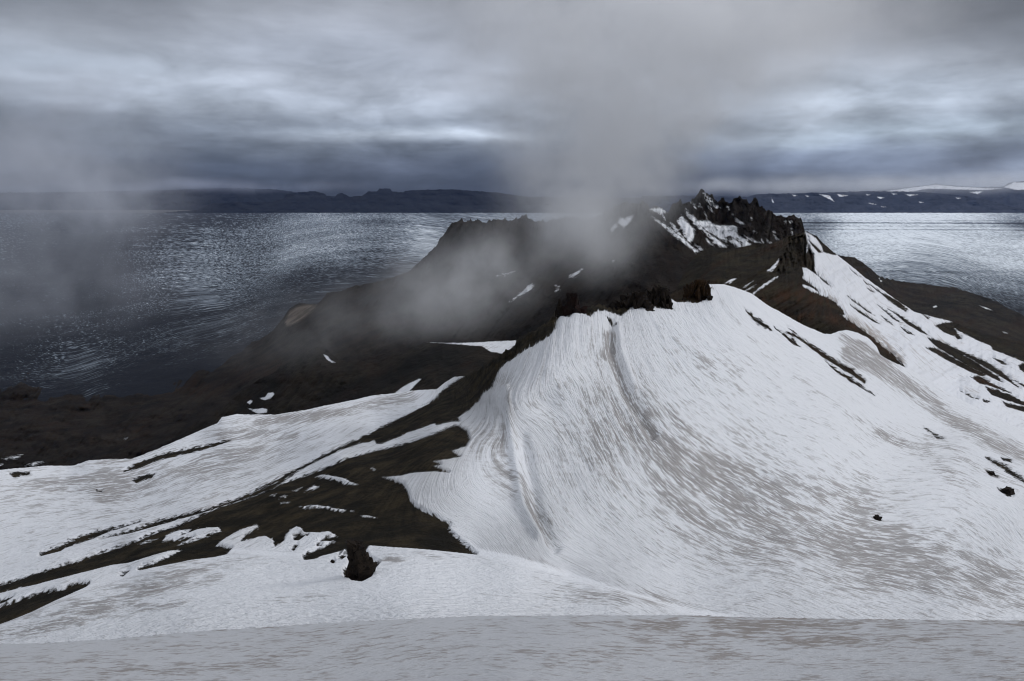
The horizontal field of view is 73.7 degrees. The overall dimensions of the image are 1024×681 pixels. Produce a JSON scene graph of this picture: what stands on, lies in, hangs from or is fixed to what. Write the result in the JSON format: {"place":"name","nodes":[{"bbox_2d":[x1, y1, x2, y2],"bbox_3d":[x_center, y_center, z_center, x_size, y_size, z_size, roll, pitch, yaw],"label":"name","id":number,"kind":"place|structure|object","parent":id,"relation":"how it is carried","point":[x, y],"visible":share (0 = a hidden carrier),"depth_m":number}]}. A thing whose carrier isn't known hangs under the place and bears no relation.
{"place":"outdoors","nodes":[
{"label":"outdoors","id":0,"kind":"place"},
{"bbox_2d":[0,210,189,212],"bbox_3d":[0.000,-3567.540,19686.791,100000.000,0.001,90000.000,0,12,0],"label":"coastline","id":1,"kind":"structure","parent":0,"point":[82,211],"depth_m":27116.99},
{"bbox_2d":[0,188,334,209],"bbox_3d":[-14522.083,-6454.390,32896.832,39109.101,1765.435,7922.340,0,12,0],"label":"distant plateau","id":2,"kind":"structure","parent":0,"point":[187,199],"depth_m":31381.02},
{"bbox_2d":[172,339,516,442],"bbox_3d":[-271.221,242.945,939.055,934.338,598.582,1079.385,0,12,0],"label":"spur","id":3,"kind":"structure","parent":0,"point":[316,377],"depth_m":845.88},
{"bbox_2d":[0,189,804,469],"bbox_3d":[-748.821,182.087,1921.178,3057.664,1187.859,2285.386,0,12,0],"label":"rocky mountain","id":4,"kind":"structure","parent":0,"point":[477,280],"depth_m":1459.19},
{"bbox_2d":[165,188,669,212],"bbox_3d":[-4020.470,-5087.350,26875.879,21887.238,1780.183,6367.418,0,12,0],"label":"distant dark range","id":5,"kind":"structure","parent":0,"point":[385,200],"depth_m":25260.39},
{"bbox_2d":[0,284,1023,643],"bbox_3d":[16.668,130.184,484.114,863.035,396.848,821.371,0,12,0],"label":"snow slope","id":6,"kind":"structure","parent":0,"point":[730,452],"depth_m":181.62},
{"bbox_2d":[345,538,377,580],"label":"rock pillar","id":7,"kind":"object","parent":6,"relation":"on","point":[361,565],"visible":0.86,"depth_m":86.18},
{"bbox_2d":[553,299,561,317],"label":"rock pinnacle","id":8,"kind":"object","parent":6,"relation":"on","point":[558,312],"visible":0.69,"depth_m":297.71},
{"bbox_2d":[561,293,587,316],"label":"rock pinnacle","id":9,"kind":"object","parent":6,"relation":"on","point":[572,305],"visible":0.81,"depth_m":291.86},
{"bbox_2d":[614,290,654,310],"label":"rock outcrop","id":10,"kind":"object","parent":6,"relation":"on","point":[638,299],"visible":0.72,"depth_m":324.81},
{"bbox_2d":[646,287,672,309],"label":"rock outcrop","id":11,"kind":"object","parent":6,"relation":"on","point":[658,294],"visible":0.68,"depth_m":335.18},
{"bbox_2d":[682,279,712,301],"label":"rock outcrop","id":12,"kind":"object","parent":6,"relation":"on","point":[699,289],"visible":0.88,"depth_m":358.50},
{"bbox_2d":[873,515,881,520],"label":"boulder","id":13,"kind":"object","parent":6,"relation":"on","point":[877,517],"visible":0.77,"depth_m":205.34},
{"bbox_2d":[1001,486,1014,494],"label":"boulder","id":14,"kind":"object","parent":6,"relation":"on","point":[1008,490],"visible":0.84,"depth_m":279.01},
{"bbox_2d":[0,213,1023,401],"bbox_3d":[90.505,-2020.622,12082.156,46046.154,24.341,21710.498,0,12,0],"label":"sea","id":15,"kind":"structure","parent":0,"point":[119,305],"depth_m":4842.98},
{"bbox_2d":[0,614,1023,680],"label":"snow","id":16,"kind":"structure","parent":0,"point":[592,647],"depth_m":22.59},
{"bbox_2d":[0,0,1023,198],"label":"sky","id":17,"kind":"structure","parent":0,"point":[599,99]},
{"bbox_2d":[641,191,1023,212],"bbox_3d":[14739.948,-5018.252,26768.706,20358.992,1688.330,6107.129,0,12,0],"label":"distant snowy range","id":18,"kind":"structure","parent":0,"point":[876,202],"depth_m":25372.04},
{"bbox_2d":[670,230,1023,430],"bbox_3d":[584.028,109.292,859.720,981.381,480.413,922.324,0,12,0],"label":"saddle and right slope","id":19,"kind":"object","parent":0,"point":[810,280],"visible":0.44,"depth_m":720.14},
{"bbox_2d":[838,255,1023,342],"bbox_3d":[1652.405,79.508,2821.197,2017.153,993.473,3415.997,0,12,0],"label":"moraine shoulder","id":20,"kind":"object","parent":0,"point":[980,314],"visible":0.36,"depth_m":2616.13},
{"bbox_2d":[878,181,1023,208],"bbox_3d":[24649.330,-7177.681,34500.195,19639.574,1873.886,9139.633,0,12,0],"label":"distant ice cap","id":21,"kind":"object","parent":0,"point":[1010,194],"visible":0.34,"depth_m":33285.32}
]}

